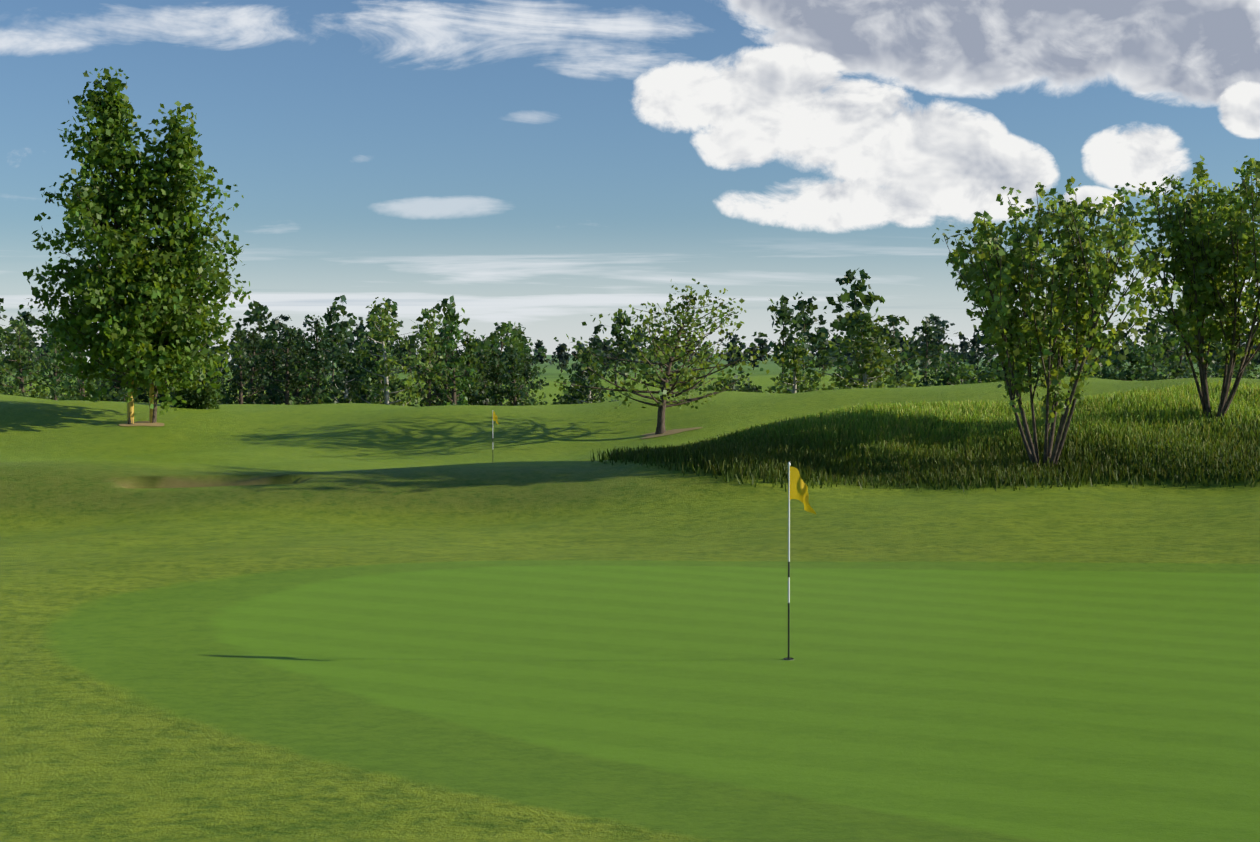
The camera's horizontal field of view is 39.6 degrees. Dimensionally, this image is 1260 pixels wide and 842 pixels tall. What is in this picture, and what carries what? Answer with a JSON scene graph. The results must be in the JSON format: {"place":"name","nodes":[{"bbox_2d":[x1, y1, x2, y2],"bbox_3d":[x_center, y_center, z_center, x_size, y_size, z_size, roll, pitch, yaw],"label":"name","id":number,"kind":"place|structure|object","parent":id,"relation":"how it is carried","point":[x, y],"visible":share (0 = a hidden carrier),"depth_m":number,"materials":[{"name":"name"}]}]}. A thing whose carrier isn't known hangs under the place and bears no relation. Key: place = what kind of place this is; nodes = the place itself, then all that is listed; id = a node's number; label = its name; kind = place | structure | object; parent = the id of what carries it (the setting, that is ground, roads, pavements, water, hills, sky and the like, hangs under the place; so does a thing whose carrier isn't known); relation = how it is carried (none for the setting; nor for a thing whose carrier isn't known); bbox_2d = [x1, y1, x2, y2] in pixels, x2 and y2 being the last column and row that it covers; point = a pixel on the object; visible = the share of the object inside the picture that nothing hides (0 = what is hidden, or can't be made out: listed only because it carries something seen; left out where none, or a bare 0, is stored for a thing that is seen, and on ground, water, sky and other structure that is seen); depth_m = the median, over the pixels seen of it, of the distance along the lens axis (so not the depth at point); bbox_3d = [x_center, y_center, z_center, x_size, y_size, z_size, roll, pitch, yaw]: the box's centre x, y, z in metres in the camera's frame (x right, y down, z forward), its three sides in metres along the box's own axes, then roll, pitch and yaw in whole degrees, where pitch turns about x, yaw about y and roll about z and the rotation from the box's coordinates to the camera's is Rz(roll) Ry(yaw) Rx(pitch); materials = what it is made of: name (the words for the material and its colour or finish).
{"place":"outdoors","nodes":[
{"label":"outdoors","id":0,"kind":"place"},
{"bbox_2d":[0,354,1259,841],"bbox_3d":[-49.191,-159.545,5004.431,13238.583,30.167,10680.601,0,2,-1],"label":"ground","id":1,"kind":"structure","parent":0,"point":[310,622],"depth_m":20.84,"materials":[{"name":"green plant"}]},
{"bbox_2d":[0,330,27,395],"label":"tree","id":2,"kind":"object","parent":1,"relation":"on","point":[1,374],"visible":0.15,"depth_m":123.90,"materials":[{"name":"green plant"}]},
{"bbox_2d":[0,298,30,390],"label":"tree","id":3,"kind":"object","parent":1,"relation":"on","point":[7,330],"visible":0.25,"depth_m":182.22,"materials":[{"name":"green plant"}]},
{"bbox_2d":[0,315,54,398],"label":"tree","id":4,"kind":"object","parent":1,"relation":"on","point":[16,355],"visible":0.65,"depth_m":117.24,"materials":[{"name":"green plant"}]},
{"bbox_2d":[7,308,52,385],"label":"tree","id":5,"kind":"object","parent":1,"relation":"on","point":[25,316],"visible":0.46,"depth_m":260.54,"materials":[{"name":"green plant"}]},
{"bbox_2d":[22,308,75,399],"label":"tree","id":6,"kind":"object","parent":1,"relation":"on","point":[55,378],"visible":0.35,"depth_m":125.34,"materials":[{"name":"green plant"}]},
{"bbox_2d":[38,333,75,385],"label":"tree","id":7,"kind":"object","parent":1,"relation":"on","point":[46,347],"visible":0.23,"depth_m":235.88,"materials":[{"name":"green plant"}]},
{"bbox_2d":[43,327,114,400],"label":"tree","id":8,"kind":"object","parent":1,"relation":"on","point":[54,356],"visible":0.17,"depth_m":118.96,"materials":[{"name":"green plant"}]},
{"bbox_2d":[51,366,126,401],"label":"shrub","id":9,"kind":"object","parent":1,"relation":"on","point":[80,385],"visible":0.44,"depth_m":112.89,"materials":[{"name":"green plant"}]},
{"bbox_2d":[19,66,223,423],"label":"poplar tree","id":10,"kind":"object","parent":1,"relation":"on","point":[108,153],"visible":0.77,"depth_m":76.52,"materials":[{"name":"green plant"}]},
{"bbox_2d":[94,368,148,401],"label":"tree","id":11,"kind":"object","parent":1,"relation":"on","point":[139,397],"visible":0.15,"depth_m":127.23,"materials":[{"name":"green plant"}]},
{"bbox_2d":[119,421,163,425],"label":"mulch bed","id":12,"kind":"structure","parent":1,"relation":"on","point":[142,423],"depth_m":77.42,"materials":[{"name":"brown soil"}]},
{"bbox_2d":[67,101,250,422],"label":"poplar tree","id":13,"kind":"object","parent":1,"relation":"on","point":[182,151],"visible":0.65,"depth_m":76.96,"materials":[{"name":"green plant"}]},
{"bbox_2d":[171,384,225,409],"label":"hedge bush","id":14,"kind":"object","parent":1,"relation":"on","point":[202,398],"visible":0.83,"depth_m":83.61,"materials":[{"name":"green plant"}]},
{"bbox_2d":[171,347,246,401],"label":"tree","id":15,"kind":"object","parent":1,"relation":"on","point":[216,369],"visible":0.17,"depth_m":126.97,"materials":[{"name":"green plant"}]},
{"bbox_2d":[220,329,268,403],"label":"tree","id":16,"kind":"object","parent":1,"relation":"on","point":[238,373],"visible":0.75,"depth_m":119.37,"materials":[{"name":"green plant"}]},
{"bbox_2d":[224,326,277,403],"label":"tree","id":17,"kind":"object","parent":1,"relation":"on","point":[251,342],"visible":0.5,"depth_m":128.24,"materials":[{"name":"green plant"}]},
{"bbox_2d":[230,300,285,378],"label":"tree","id":18,"kind":"object","parent":1,"relation":"on","point":[258,315],"visible":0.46,"depth_m":255.49,"materials":[{"name":"green plant"}]},
{"bbox_2d":[243,338,285,403],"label":"tree","id":19,"kind":"object","parent":1,"relation":"on","point":[266,355],"visible":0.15,"depth_m":132.34,"materials":[{"name":"green plant"}]},
{"bbox_2d":[246,330,297,404],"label":"tree","id":20,"kind":"object","parent":1,"relation":"on","point":[274,365],"visible":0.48,"depth_m":123.51,"materials":[{"name":"green plant"}]},
{"bbox_2d":[257,381,289,404],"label":"shrub","id":21,"kind":"object","parent":1,"relation":"on","point":[273,399],"visible":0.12,"depth_m":118.02,"materials":[{"name":"green plant"}]},
{"bbox_2d":[263,314,291,368],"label":"tree","id":22,"kind":"object","parent":1,"relation":"on","point":[282,317],"visible":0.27,"depth_m":421.76,"materials":[{"name":"green plant"}]},
{"bbox_2d":[257,326,307,404],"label":"tree","id":23,"kind":"object","parent":1,"relation":"on","point":[287,376],"visible":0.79,"depth_m":116.41,"materials":[{"name":"green plant"}]},
{"bbox_2d":[281,343,315,402],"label":"tree","id":24,"kind":"object","parent":1,"relation":"on","point":[297,346],"visible":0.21,"depth_m":125.23,"materials":[{"name":"green plant"}]},
{"bbox_2d":[275,332,341,403],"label":"tree","id":25,"kind":"object","parent":1,"relation":"on","point":[305,342],"visible":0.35,"depth_m":125.93,"materials":[{"name":"green plant"}]},
{"bbox_2d":[289,372,334,404],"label":"shrub","id":26,"kind":"object","parent":1,"relation":"on","point":[327,396],"visible":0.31,"depth_m":111.17,"materials":[{"name":"green plant"}]},
{"bbox_2d":[293,314,341,403],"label":"tree","id":27,"kind":"object","parent":1,"relation":"on","point":[317,357],"visible":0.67,"depth_m":117.18,"materials":[{"name":"green plant"}]},
{"bbox_2d":[311,310,353,398],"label":"tree","id":28,"kind":"object","parent":1,"relation":"on","point":[336,328],"visible":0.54,"depth_m":184.79,"materials":[{"name":"green plant"}]},
{"bbox_2d":[303,295,362,377],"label":"tree","id":29,"kind":"object","parent":1,"relation":"on","point":[342,309],"visible":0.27,"depth_m":244.99,"materials":[{"name":"green plant"}]},
{"bbox_2d":[329,346,376,402],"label":"tree","id":30,"kind":"object","parent":1,"relation":"on","point":[347,384],"visible":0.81,"depth_m":111.45,"materials":[{"name":"green plant"}]},
{"bbox_2d":[340,317,374,374],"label":"tree","id":31,"kind":"object","parent":1,"relation":"on","point":[355,333],"visible":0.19,"depth_m":394.55,"materials":[{"name":"green plant"}]},
{"bbox_2d":[339,347,380,402],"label":"tree","id":32,"kind":"object","parent":1,"relation":"on","point":[364,363],"visible":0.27,"depth_m":120.41,"materials":[{"name":"green plant"}]},
{"bbox_2d":[340,309,408,405],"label":"tree","id":33,"kind":"object","parent":1,"relation":"on","point":[398,353],"visible":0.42,"depth_m":122.22,"materials":[{"name":"green plant"}]},
{"bbox_2d":[343,298,424,397],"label":"tree","id":34,"kind":"object","parent":1,"relation":"on","point":[412,338],"visible":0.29,"depth_m":152.46,"materials":[{"name":"green plant"}]},
{"bbox_2d":[349,297,428,405],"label":"tree","id":35,"kind":"object","parent":1,"relation":"on","point":[385,362],"visible":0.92,"depth_m":113.69,"materials":[{"name":"green plant"}]},
{"bbox_2d":[395,339,422,378],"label":"tree","id":36,"kind":"object","parent":1,"relation":"on","point":[409,347],"visible":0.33,"depth_m":382.23,"materials":[{"name":"green plant"}]},
{"bbox_2d":[390,309,469,406],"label":"tree","id":37,"kind":"object","parent":1,"relation":"on","point":[429,369],"visible":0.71,"depth_m":117.44,"materials":[{"name":"green plant"}]},
{"bbox_2d":[401,330,463,406],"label":"tree","id":38,"kind":"object","parent":1,"relation":"on","point":[423,361],"visible":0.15,"depth_m":126.18,"materials":[{"name":"green plant"}]},
{"bbox_2d":[412,322,477,405],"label":"tree","id":39,"kind":"object","parent":1,"relation":"on","point":[436,387],"visible":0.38,"depth_m":120.54,"materials":[{"name":"green plant"}]},
{"bbox_2d":[416,295,482,371],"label":"tree","id":40,"kind":"object","parent":1,"relation":"on","point":[448,316],"visible":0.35,"depth_m":272.60,"materials":[{"name":"green plant"}]},
{"bbox_2d":[433,321,477,405],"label":"tree","id":41,"kind":"object","parent":1,"relation":"on","point":[451,345],"visible":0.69,"depth_m":111.40,"materials":[{"name":"green plant"}]},
{"bbox_2d":[448,329,491,404],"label":"tree","id":42,"kind":"object","parent":1,"relation":"on","point":[470,346],"visible":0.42,"depth_m":121.21,"materials":[{"name":"green plant"}]},
{"bbox_2d":[450,381,489,404],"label":"shrub","id":43,"kind":"object","parent":1,"relation":"on","point":[470,396],"visible":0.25,"depth_m":120.25,"materials":[{"name":"green plant"}]},
{"bbox_2d":[465,350,506,405],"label":"tree","id":44,"kind":"object","parent":1,"relation":"on","point":[484,358],"visible":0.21,"depth_m":126.64,"materials":[{"name":"green plant"}]},
{"bbox_2d":[472,350,512,405],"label":"tree","id":45,"kind":"object","parent":1,"relation":"on","point":[496,384],"visible":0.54,"depth_m":117.46,"materials":[{"name":"green plant"}]},
{"bbox_2d":[464,321,538,404],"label":"tree","id":46,"kind":"object","parent":1,"relation":"on","point":[504,328],"visible":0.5,"depth_m":163.71,"materials":[{"name":"green plant"}]},
{"bbox_2d":[491,345,533,405],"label":"tree","id":47,"kind":"object","parent":1,"relation":"on","point":[514,390],"visible":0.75,"depth_m":115.61,"materials":[{"name":"green plant"}]},
{"bbox_2d":[484,377,551,405],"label":"shrub","id":48,"kind":"object","parent":1,"relation":"on","point":[522,380],"visible":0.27,"depth_m":122.55,"materials":[{"name":"green plant"}]},
{"bbox_2d":[491,328,546,377],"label":"tree","id":49,"kind":"object","parent":1,"relation":"on","point":[520,337],"visible":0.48,"depth_m":280.32,"materials":[{"name":"green plant"}]},
{"bbox_2d":[505,352,548,404],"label":"tree","id":50,"kind":"object","parent":1,"relation":"on","point":[529,370],"visible":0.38,"depth_m":124.67,"materials":[{"name":"green plant"}]},
{"bbox_2d":[533,339,549,363],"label":"tree","id":51,"kind":"object","parent":1,"relation":"on","point":[538,344],"visible":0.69,"depth_m":1182.89,"materials":[{"name":"green plant"}]},
{"bbox_2d":[548,343,571,372],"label":"tree","id":52,"kind":"object","parent":1,"relation":"on","point":[561,349],"visible":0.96,"depth_m":756.92,"materials":[{"name":"green plant"}]},
{"bbox_2d":[550,348,609,404],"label":"tree","id":53,"kind":"object","parent":1,"relation":"on","point":[572,381],"visible":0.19,"depth_m":112.83,"materials":[{"name":"green plant"}]},
{"bbox_2d":[562,348,618,403],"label":"tree","id":54,"kind":"object","parent":1,"relation":"on","point":[588,392],"visible":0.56,"depth_m":103.69,"materials":[{"name":"green plant"}]},
{"bbox_2d":[578,336,606,376],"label":"tree","id":55,"kind":"object","parent":1,"relation":"on","point":[592,340],"visible":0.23,"depth_m":437.49,"materials":[{"name":"green plant"}]},
{"bbox_2d":[588,308,648,384],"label":"tree","id":56,"kind":"object","parent":1,"relation":"on","point":[618,343],"visible":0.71,"depth_m":264.12,"materials":[{"name":"green plant"}]},
{"bbox_2d":[621,329,653,377],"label":"tree","id":57,"kind":"object","parent":1,"relation":"on","point":[639,332],"visible":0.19,"depth_m":393.76,"materials":[{"name":"green plant"}]},
{"bbox_2d":[637,318,691,390],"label":"tree","id":58,"kind":"object","parent":1,"relation":"on","point":[651,366],"visible":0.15,"depth_m":161.54,"materials":[{"name":"green plant"}]},
{"bbox_2d":[554,278,786,433],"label":"tree","id":59,"kind":"object","parent":1,"relation":"on","point":[668,355],"visible":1,"depth_m":74.21,"materials":[{"name":"green plant"}]},
{"bbox_2d":[642,427,702,438],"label":"mulch bed","id":60,"kind":"object","parent":1,"relation":"on","point":[667,432],"visible":0.9,"depth_m":74.15,"materials":[{"name":"brown soil"}]},
{"bbox_2d":[718,331,747,369],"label":"tree","id":61,"kind":"object","parent":1,"relation":"on","point":[734,340],"visible":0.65,"depth_m":749.88,"materials":[{"name":"green plant"}]},
{"bbox_2d":[710,371,761,392],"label":"shrub","id":62,"kind":"object","parent":1,"relation":"on","point":[734,387],"visible":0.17,"depth_m":111.20,"materials":[{"name":"green plant"}]},
{"bbox_2d":[745,345,765,369],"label":"tree","id":63,"kind":"object","parent":1,"relation":"on","point":[755,350],"visible":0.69,"depth_m":742.10,"materials":[{"name":"green plant"}]},
{"bbox_2d":[752,295,809,377],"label":"tree","id":64,"kind":"object","parent":1,"relation":"on","point":[783,313],"visible":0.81,"depth_m":261.25,"materials":[{"name":"green plant"}]},
{"bbox_2d":[755,337,833,393],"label":"tree","id":65,"kind":"object","parent":1,"relation":"on","point":[793,362],"visible":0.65,"depth_m":103.52,"materials":[{"name":"green plant"}]},
{"bbox_2d":[783,462,815,659],"bbox_3d":[1.820,1.545,18.888,0.114,2.200,0.391,-2,2,-44],"label":"flagstick","id":66,"kind":"object","parent":1,"relation":"on","point":[797,488],"visible":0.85,"depth_m":18.92,"materials":[{"name":"fabric"}]},
{"bbox_2d":[768,292,833,375],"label":"tree","id":67,"kind":"object","parent":1,"relation":"on","point":[801,306],"visible":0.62,"depth_m":289.88,"materials":[{"name":"green plant"}]},
{"bbox_2d":[807,320,840,374],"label":"tree","id":68,"kind":"object","parent":1,"relation":"on","point":[828,349],"visible":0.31,"depth_m":384.19,"materials":[{"name":"green plant"}]},
{"bbox_2d":[800,306,917,389],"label":"tree","id":69,"kind":"object","parent":1,"relation":"on","point":[864,351],"visible":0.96,"depth_m":99.44,"materials":[{"name":"green plant"}]},
{"bbox_2d":[816,268,906,380],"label":"tree","id":70,"kind":"object","parent":1,"relation":"on","point":[870,299],"visible":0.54,"depth_m":162.00,"materials":[{"name":"green plant"}]},
{"bbox_2d":[870,315,925,387],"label":"tree","id":71,"kind":"object","parent":1,"relation":"on","point":[904,353],"visible":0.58,"depth_m":176.62,"materials":[{"name":"green plant"}]},
{"bbox_2d":[881,368,925,387],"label":"shrub","id":72,"kind":"object","parent":1,"relation":"on","point":[898,373],"visible":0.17,"depth_m":112.11,"materials":[{"name":"green plant"}]},
{"bbox_2d":[591,380,1259,491],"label":"tall grass","id":73,"kind":"structure","parent":1,"relation":"on","point":[1106,417],"depth_m":44.23,"materials":[{"name":"green plant"}]},
{"bbox_2d":[903,316,949,376],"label":"tree","id":74,"kind":"object","parent":1,"relation":"on","point":[930,337],"visible":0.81,"depth_m":236.65,"materials":[{"name":"green plant"}]},
{"bbox_2d":[902,313,964,372],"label":"tree","id":75,"kind":"object","parent":1,"relation":"on","point":[938,323],"visible":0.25,"depth_m":439.84,"materials":[{"name":"green plant"}]},
{"bbox_2d":[916,331,954,370],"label":"tree","id":76,"kind":"object","parent":1,"relation":"on","point":[939,336],"visible":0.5,"depth_m":421.61,"materials":[{"name":"green plant"}]},
{"bbox_2d":[910,348,1001,386],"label":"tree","id":77,"kind":"object","parent":1,"relation":"on","point":[937,375],"visible":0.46,"depth_m":121.35,"materials":[{"name":"green plant"}]},
{"bbox_2d":[941,357,1003,384],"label":"shrub","id":78,"kind":"object","parent":1,"relation":"on","point":[962,374],"visible":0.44,"depth_m":110.57,"materials":[{"name":"green plant"}]},
{"bbox_2d":[963,333,986,369],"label":"tree","id":79,"kind":"object","parent":1,"relation":"on","point":[974,340],"visible":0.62,"depth_m":720.32,"materials":[{"name":"green plant"}]},
{"bbox_2d":[963,325,996,374],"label":"tree","id":80,"kind":"object","parent":1,"relation":"on","point":[974,349],"visible":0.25,"depth_m":429.76,"materials":[{"name":"green plant"}]},
{"bbox_2d":[976,349,1043,382],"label":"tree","id":81,"kind":"object","parent":1,"relation":"on","point":[987,364],"visible":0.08,"depth_m":131.90,"materials":[{"name":"green plant"}]},
{"bbox_2d":[932,176,1180,466],"bbox_3d":[10.328,-2.347,43.474,5.627,7.546,7.503,0,2,-1],"label":"tree","id":82,"kind":"object","parent":1,"relation":"on","point":[1003,322],"visible":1,"depth_m":42.19,"materials":[{"name":"green plant"}]},
{"bbox_2d":[1033,336,1115,379],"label":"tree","id":83,"kind":"object","parent":1,"relation":"on","point":[1069,372],"visible":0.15,"depth_m":128.76,"materials":[{"name":"green plant"}]},
{"bbox_2d":[1028,307,1126,371],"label":"tree","id":84,"kind":"object","parent":1,"relation":"on","point":[1105,318],"visible":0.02,"depth_m":159.47,"materials":[{"name":"green plant"}]},
{"bbox_2d":[1033,274,1153,375],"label":"tree","id":85,"kind":"object","parent":1,"relation":"on","point":[1149,335],"visible":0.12,"depth_m":187.61,"materials":[{"name":"green plant"}]},
{"bbox_2d":[1095,340,1172,380],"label":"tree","id":86,"kind":"object","parent":1,"relation":"on","point":[1135,357],"visible":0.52,"depth_m":125.37,"materials":[{"name":"green plant"}]},
{"bbox_2d":[1128,322,1170,371],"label":"tree","id":87,"kind":"object","parent":1,"relation":"on","point":[1149,329],"visible":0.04,"depth_m":457.02,"materials":[{"name":"green plant"}]},
{"bbox_2d":[1124,313,1177,373],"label":"tree","id":88,"kind":"object","parent":1,"relation":"on","point":[1152,341],"visible":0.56,"depth_m":249.00,"materials":[{"name":"green plant"}]},
{"bbox_2d":[1137,366,1187,380],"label":"shrub","id":89,"kind":"object","parent":1,"relation":"on","point":[1151,376],"visible":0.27,"depth_m":109.99,"materials":[{"name":"green plant"}]},
{"bbox_2d":[1150,325,1183,363],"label":"tree","id":90,"kind":"object","parent":1,"relation":"on","point":[1166,348],"visible":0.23,"depth_m":386.99,"materials":[{"name":"green plant"}]},
{"bbox_2d":[1144,298,1211,373],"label":"tree","id":91,"kind":"object","parent":1,"relation":"on","point":[1159,356],"visible":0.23,"depth_m":185.34,"materials":[{"name":"green plant"}]},
{"bbox_2d":[1159,298,1197,372],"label":"tree","id":92,"kind":"object","parent":1,"relation":"on","point":[1168,338],"visible":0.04,"depth_m":290.80,"materials":[{"name":"green plant"}]},
{"bbox_2d":[1103,155,1259,419],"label":"tree","id":93,"kind":"object","parent":1,"relation":"on","point":[1207,260],"visible":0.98,"depth_m":45.33,"materials":[{"name":"green plant"}]},
{"bbox_2d":[1158,359,1213,379],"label":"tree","id":94,"kind":"object","parent":1,"relation":"on","point":[1182,367],"visible":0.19,"depth_m":133.84,"materials":[{"name":"green plant"}]},
{"bbox_2d":[1183,326,1223,372],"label":"tree","id":95,"kind":"object","parent":1,"relation":"on","point":[1216,345],"visible":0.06,"depth_m":244.08,"materials":[{"name":"green plant"}]},
{"bbox_2d":[1186,353,1259,378],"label":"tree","id":96,"kind":"object","parent":1,"relation":"on","point":[1216,365],"visible":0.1,"depth_m":128.31,"materials":[{"name":"green plant"}]},
{"bbox_2d":[1207,356,1259,378],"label":"shrub","id":97,"kind":"object","parent":1,"relation":"on","point":[1236,372],"visible":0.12,"depth_m":116.86,"materials":[{"name":"green plant"}]},
{"bbox_2d":[0,0,1259,364],"label":"sky","id":98,"kind":"structure","parent":0,"point":[545,167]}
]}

